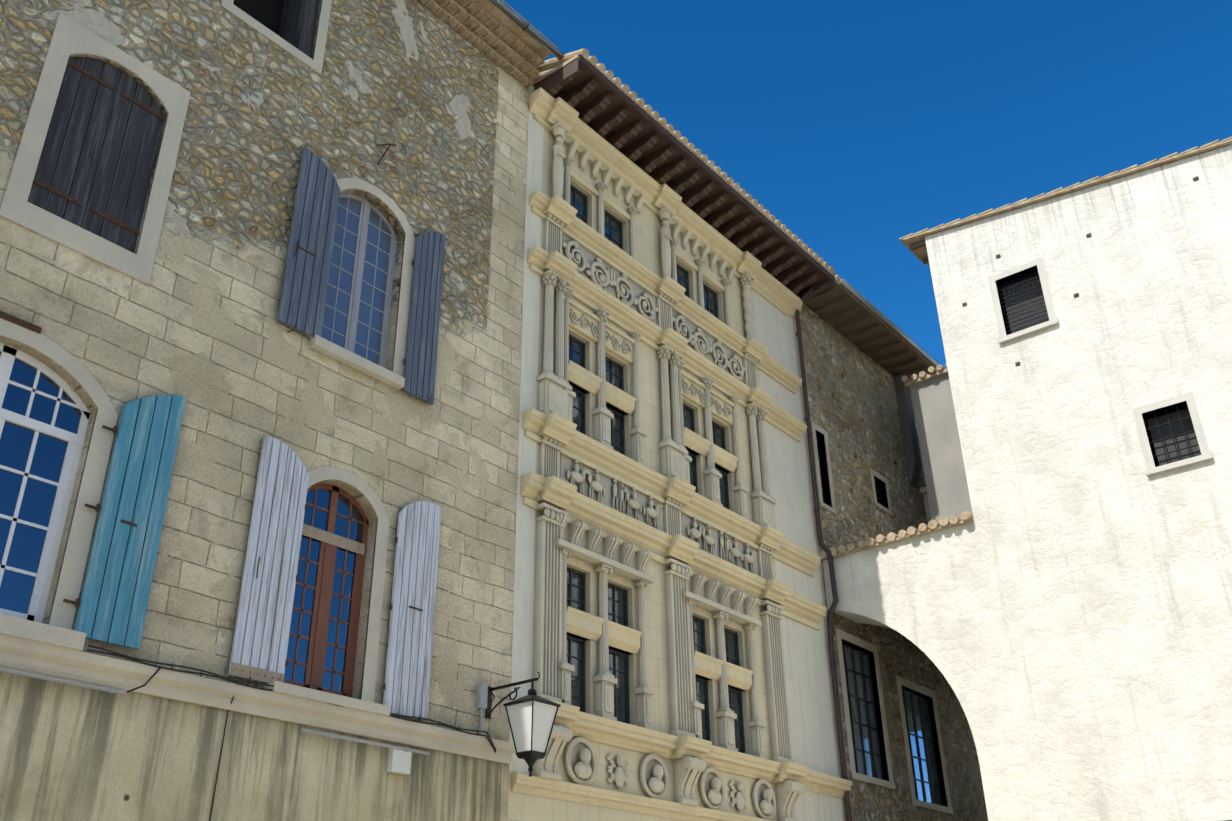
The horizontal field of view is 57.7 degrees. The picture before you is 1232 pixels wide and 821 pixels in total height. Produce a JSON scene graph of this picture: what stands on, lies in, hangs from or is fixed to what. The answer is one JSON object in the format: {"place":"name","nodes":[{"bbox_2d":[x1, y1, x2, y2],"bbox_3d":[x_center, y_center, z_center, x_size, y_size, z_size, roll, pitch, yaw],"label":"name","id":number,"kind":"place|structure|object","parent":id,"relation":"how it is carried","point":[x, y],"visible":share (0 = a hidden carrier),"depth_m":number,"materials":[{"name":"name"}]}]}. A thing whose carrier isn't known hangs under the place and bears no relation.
{"place":"outdoors","nodes":[
{"label":"outdoors","id":0,"kind":"place"},
{"bbox_2d":[0,352,363,691],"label":"window glass","id":1,"kind":"object","parent":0,"point":[28,541],"depth_m":10.31,"materials":[{"name":"blue glass"}]},
{"bbox_2d":[0,672,508,820],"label":"lower wall","id":2,"kind":"structure","parent":0,"point":[68,752],"depth_m":10.30,"materials":[{"name":"beige concrete"}]},
{"bbox_2d":[503,0,1231,367],"label":"sky","id":3,"kind":"structure","parent":0,"point":[862,126],"materials":[{"name":"blue"}]},
{"bbox_2d":[894,374,921,487],"bbox_3d":[7.029,0.466,26.856,0.220,2.870,0.350,-21,-34,34],"label":"drainpipe","id":4,"kind":"object","parent":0,"point":[909,433],"visible":0.96,"depth_m":26.71,"materials":[{"name":"metal"}]},
{"bbox_2d":[920,486,930,521],"bbox_3d":[7.599,3.358,25.979,0.330,3.220,0.800,-21,-34,34],"label":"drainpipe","id":5,"kind":"object","parent":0,"point":[923,490],"visible":0.16,"depth_m":26.43,"materials":[{"name":"grey metal"}]},
{"label":"ground","id":6,"kind":"structure","parent":0,"visible":0},
{"bbox_2d":[0,0,528,741],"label":"building wall","id":7,"kind":"structure","parent":6,"relation":"on","point":[440,104],"depth_m":13.05,"materials":[{"name":"beige stone"}]},
{"bbox_2d":[0,343,89,622],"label":"casement window","id":8,"kind":"structure","parent":7,"relation":"attached to","point":[43,575],"depth_m":10.17,"materials":[{"name":"white wood"}]},
{"bbox_2d":[0,318,117,629],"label":"window surround","id":9,"kind":"object","parent":7,"relation":"attached to","point":[69,583],"visible":0.83,"depth_m":10.29,"materials":[{"name":"beige stone"}]},
{"bbox_2d":[0,12,190,284],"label":"window surround","id":10,"kind":"object","parent":7,"relation":"attached to","point":[70,36],"visible":0.96,"depth_m":11.41,"materials":[{"name":"beige stone"}]},
{"bbox_2d":[27,57,164,252],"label":"building shutters","id":11,"kind":"object","parent":7,"relation":"attached to","point":[100,148],"visible":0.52,"depth_m":11.57,"materials":[{"name":"grey wood"}]},
{"bbox_2d":[74,395,186,649],"bbox_3d":[-4.539,0.908,10.540,0.035,2.599,0.606,-21,-34,34],"label":"window shutter","id":12,"kind":"object","parent":7,"relation":"attached to","point":[113,605],"visible":0.9,"depth_m":10.45,"materials":[{"name":"blue wood"}]},
{"bbox_2d":[0,666,429,754],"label":"building conduit","id":13,"kind":"object","parent":7,"relation":"attached to","point":[110,689],"visible":1,"depth_m":9.75,"materials":[{"name":"grey plastic"}]},
{"bbox_2d":[0,60,431,716],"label":"shutter hardware","id":14,"kind":"object","parent":7,"relation":"attached to","point":[94,210],"visible":0.9,"depth_m":11.36,"materials":[{"name":"metal"}]},
{"bbox_2d":[0,335,515,763],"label":"stone ledge","id":15,"kind":"object","parent":7,"relation":"attached to","point":[37,647],"visible":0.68,"depth_m":10.86,"materials":[{"name":"stone"}]},
{"bbox_2d":[233,0,283,34],"bbox_3d":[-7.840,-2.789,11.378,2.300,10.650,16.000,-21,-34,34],"label":"shutter","id":16,"kind":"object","parent":7,"relation":"attached to","point":[267,13],"visible":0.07,"depth_m":15.05,"materials":[{"name":"black wood"}]},
{"bbox_2d":[221,0,331,73],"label":"window surround","id":17,"kind":"object","parent":7,"relation":"attached to","point":[315,63],"visible":0.86,"depth_m":14.33,"materials":[{"name":"beige stone"}]},
{"bbox_2d":[86,645,496,820],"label":"electrical cables","id":18,"kind":"object","parent":7,"relation":"attached to","point":[229,679],"visible":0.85,"depth_m":10.53,"materials":[{"name":"black rubber"}]},
{"bbox_2d":[278,0,318,56],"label":"window shutter","id":19,"kind":"object","parent":7,"relation":"attached to","point":[297,23],"visible":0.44,"depth_m":14.77,"materials":[{"name":"grey wood"}]},
{"bbox_2d":[284,483,368,697],"bbox_3d":[-3.206,1.945,12.267,0.060,2.430,1.020,-21,-34,34],"label":"casement window","id":20,"kind":"structure","parent":7,"relation":"attached to","point":[320,613],"depth_m":12.26,"materials":[{"name":"brown wood"}]},
{"bbox_2d":[302,523,364,554],"bbox_3d":[-3.193,1.433,12.517,0.012,0.130,0.960,-21,-34,34],"label":"transom","id":21,"kind":"object","parent":20,"relation":"attached to","point":[332,539],"visible":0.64,"depth_m":12.54,"materials":[{"name":"beige stone"}]},
{"bbox_2d":[228,435,440,720],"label":"window shutters","id":22,"kind":"object","parent":7,"relation":"attached to","point":[263,623],"visible":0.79,"depth_m":12.01,"materials":[{"name":"grey wood"}]},
{"bbox_2d":[230,662,284,682],"bbox_3d":[-3.524,2.593,11.007,0.005,0.120,0.615,-21,-34,34],"label":"shutter rail","id":23,"kind":"object","parent":22,"relation":"attached to","point":[253,675],"visible":0.86,"depth_m":10.98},
{"bbox_2d":[308,467,389,702],"bbox_3d":[-3.072,1.829,12.204,0.028,2.574,1.360,-21,-34,34],"label":"window surround","id":24,"kind":"object","parent":7,"relation":"attached to","point":[365,489],"visible":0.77,"depth_m":12.59,"materials":[{"name":"beige stone"}]},
{"bbox_2d":[323,194,396,367],"bbox_3d":[-3.276,-1.654,14.133,0.055,2.480,1.110,-21,-34,34],"label":"casement window","id":25,"kind":"structure","parent":7,"relation":"attached to","point":[355,292],"depth_m":14.25,"materials":[{"name":"grey wood"}]},
{"bbox_2d":[321,198,390,364],"bbox_3d":[-3.277,-1.656,14.135,0.008,2.465,1.090,-21,-34,34],"label":"window glass","id":26,"kind":"object","parent":25,"relation":"in","point":[345,282],"depth_m":14.14,"materials":[{"name":"blue glass"}]},
{"bbox_2d":[307,178,414,376],"bbox_3d":[-3.140,-1.771,14.069,0.028,2.624,1.450,-21,-34,34],"label":"window surround","id":27,"kind":"object","parent":7,"relation":"attached to","point":[400,341],"visible":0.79,"depth_m":14.48,"materials":[{"name":"beige stone"}]},
{"bbox_2d":[277,147,445,404],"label":"window shutters","id":28,"kind":"object","parent":7,"relation":"attached to","point":[302,302],"visible":0.94,"depth_m":13.72,"materials":[{"name":"blue wood"}]},
{"bbox_2d":[387,748,411,774],"bbox_3d":[-2.335,3.781,12.068,0.078,0.250,0.260,-21,-34,34],"label":"junction box","id":29,"kind":"object","parent":7,"relation":"attached to","point":[399,761],"visible":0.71,"depth_m":12.02,"materials":[{"name":"white plastic"}]},
{"bbox_2d":[418,0,544,86],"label":"cornice","id":30,"kind":"structure","parent":7,"relation":"on","point":[487,34],"depth_m":17.61,"materials":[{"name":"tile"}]},
{"bbox_2d":[417,0,557,76],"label":"building roof","id":31,"kind":"structure","parent":30,"relation":"on","point":[508,23],"depth_m":17.81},
{"bbox_2d":[489,0,563,59],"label":"gutter","id":32,"kind":"object","parent":31,"relation":"attached to","point":[523,24],"depth_m":17.78,"materials":[{"name":"grey metal"}]},
{"bbox_2d":[477,684,487,733],"bbox_3d":[-1.591,3.644,13.216,0.065,0.800,0.110,-21,-34,34],"label":"electrical junction box","id":33,"kind":"object","parent":7,"relation":"attached to","point":[482,692],"visible":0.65,"depth_m":13.30,"materials":[{"name":"grey plastic"}]},
{"bbox_2d":[485,672,560,776],"bbox_3d":[-1.159,3.675,13.001,0.955,1.180,0.470,-21,-34,34],"label":"wall lantern frame","id":34,"kind":"object","parent":7,"relation":"attached to","point":[531,757],"visible":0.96,"depth_m":12.88,"materials":[{"name":"black metal"}]},
{"bbox_2d":[507,701,556,751],"bbox_3d":[-0.970,3.662,12.835,0.414,0.530,0.414,-21,-34,34],"label":"lantern glass","id":35,"kind":"object","parent":34,"relation":"on","point":[520,715],"visible":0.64,"depth_m":12.74,"materials":[{"name":"white glass"}]},
{"bbox_2d":[508,85,845,820],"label":"building facade","id":36,"kind":"structure","parent":6,"relation":"on","point":[529,807],"depth_m":17.55,"materials":[{"name":"beige stone"}]},
{"bbox_2d":[566,184,744,752],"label":"window frames","id":37,"kind":"structure","parent":36,"relation":"in","point":[571,638],"depth_m":17.50,"materials":[{"name":"wood"}]},
{"bbox_2d":[566,187,742,752],"bbox_3d":[0.563,0.822,18.047,0.010,8.730,4.490,-21,-34,34],"label":"window glass","id":38,"kind":"object","parent":37,"relation":"in","point":[576,683],"depth_m":17.30,"materials":[{"name":"glass"}]},
{"bbox_2d":[560,233,755,573],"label":"frieze panels","id":39,"kind":"object","parent":36,"relation":"attached to","point":[567,463],"depth_m":18.09,"materials":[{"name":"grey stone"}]},
{"bbox_2d":[562,240,758,572],"bbox_3d":[0.830,0.025,18.539,0.114,4.415,5.282,-21,-34,34],"label":"carved relief ornament","id":40,"kind":"object","parent":36,"relation":"attached to","point":[607,278],"visible":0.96,"depth_m":18.38,"materials":[{"name":"stone"}]},
{"bbox_2d":[532,122,804,820],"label":"carved stone facade","id":41,"kind":"structure","parent":36,"relation":"attached to","point":[554,551],"depth_m":17.01,"materials":[{"name":"beige stone"}]},
{"bbox_2d":[509,112,844,820],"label":"wall","id":42,"kind":"structure","parent":36,"relation":"attached to","point":[813,738],"depth_m":19.33,"materials":[{"name":"beige stone"}]},
{"bbox_2d":[511,87,851,820],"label":"cornices","id":43,"kind":"object","parent":36,"relation":"attached to","point":[547,109],"visible":0.9,"depth_m":17.94,"materials":[{"name":"beige stone"}]},
{"bbox_2d":[533,54,834,302],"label":"roof eaves","id":44,"kind":"object","parent":36,"relation":"attached to","point":[612,114],"visible":0.79,"depth_m":20.38,"materials":[{"name":"brown wood"}]},
{"bbox_2d":[518,48,833,276],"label":"roof tiles","id":45,"kind":"object","parent":44,"relation":"on","point":[548,67],"visible":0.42,"depth_m":19.69,"materials":[{"name":"beige ceramic"}]},
{"bbox_2d":[795,286,851,820],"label":"drainpipe","id":46,"kind":"object","parent":36,"relation":"attached to","point":[804,296],"visible":0.88,"depth_m":21.09,"materials":[{"name":"metal"}]},
{"bbox_2d":[799,304,987,820],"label":"rough wall","id":47,"kind":"structure","parent":6,"relation":"on","point":[853,404],"depth_m":23.74,"materials":[{"name":"grey stone"}]},
{"bbox_2d":[803,282,930,379],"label":"roof eaves","id":48,"kind":"object","parent":47,"relation":"attached to","point":[839,309],"visible":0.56,"depth_m":25.72,"materials":[{"name":"brown wood"}]},
{"bbox_2d":[833,271,934,367],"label":"rough wall roof tiles","id":49,"kind":"object","parent":48,"relation":"on","point":[837,279],"visible":0.02,"depth_m":25.09,"materials":[{"name":"brown ceramic"}]},
{"bbox_2d":[838,279,939,367],"bbox_3d":[6.507,-1.817,25.820,0.150,0.075,5.350,-21,-34,34],"label":"rough wall gutter","id":50,"kind":"object","parent":48,"relation":"attached to","point":[863,300],"visible":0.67,"depth_m":25.41,"materials":[{"name":"grey metal"}]},
{"bbox_2d":[811,421,952,813],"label":"window surrounds","id":51,"kind":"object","parent":47,"relation":"in","point":[859,643],"depth_m":21.92,"materials":[{"name":"grey stone"}]},
{"bbox_2d":[816,437,881,504],"bbox_3d":[4.939,1.699,23.742,0.010,1.650,3.060,-21,-34,34],"label":"window","id":52,"kind":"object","parent":51,"relation":"in","point":[879,496],"visible":0.21,"depth_m":23.16,"materials":[{"name":"black glass"}]},
{"bbox_2d":[816,438,942,805],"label":"rough wall window bars","id":53,"kind":"object","parent":51,"relation":"in","point":[876,723],"visible":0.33,"depth_m":21.76,"materials":[{"name":"black metal"}]},
{"bbox_2d":[842,645,939,804],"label":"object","id":54,"kind":"structure","parent":51,"relation":"in","point":[857,734],"depth_m":21.62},
{"bbox_2d":[911,374,972,521],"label":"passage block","id":55,"kind":"structure","parent":47,"relation":"attached to","point":[943,463],"depth_m":24.52,"materials":[{"name":"white paint"}]},
{"bbox_2d":[901,363,947,391],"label":"roof tiles","id":56,"kind":"object","parent":55,"relation":"on","point":[939,370],"visible":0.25,"depth_m":25.31,"materials":[{"name":"beige ceramic"}]},
{"bbox_2d":[823,522,1025,820],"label":"arch wall","id":57,"kind":"structure","parent":6,"relation":"on","point":[926,594],"depth_m":19.52,"materials":[{"name":"paint"}]},
{"bbox_2d":[819,511,973,560],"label":"roof tiles","id":58,"kind":"object","parent":57,"relation":"on","point":[943,523],"visible":0.33,"depth_m":20.48,"materials":[{"name":"beige ceramic"}]},
{"bbox_2d":[925,145,1231,820],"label":"tower","id":59,"kind":"structure","parent":6,"relation":"on","point":[1106,562],"depth_m":18.55,"materials":[{"name":"paint"}]},
{"bbox_2d":[909,239,928,263],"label":"roof eaves","id":60,"kind":"object","parent":59,"relation":"attached to","point":[917,245],"visible":0.33,"depth_m":22.85,"materials":[{"name":"brown wood"}]},
{"bbox_2d":[899,136,1231,266],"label":"roof tiles","id":61,"kind":"object","parent":59,"relation":"on","point":[911,239],"visible":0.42,"depth_m":20.96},
{"bbox_2d":[988,257,1213,475],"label":"window surrounds","id":62,"kind":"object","parent":59,"relation":"in","point":[1205,455],"depth_m":18.53,"materials":[{"name":"white stone"}]},
{"bbox_2d":[1000,269,1198,463],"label":"window grilles","id":63,"kind":"object","parent":62,"relation":"attached to","point":[1172,436],"visible":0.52,"depth_m":20.56,"materials":[{"name":"black metal"}]},
{"bbox_2d":[1002,274,1200,465],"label":"window panes","id":64,"kind":"structure","parent":62,"relation":"in","point":[1180,440],"depth_m":18.59,"materials":[{"name":"black glass"}]}
]}

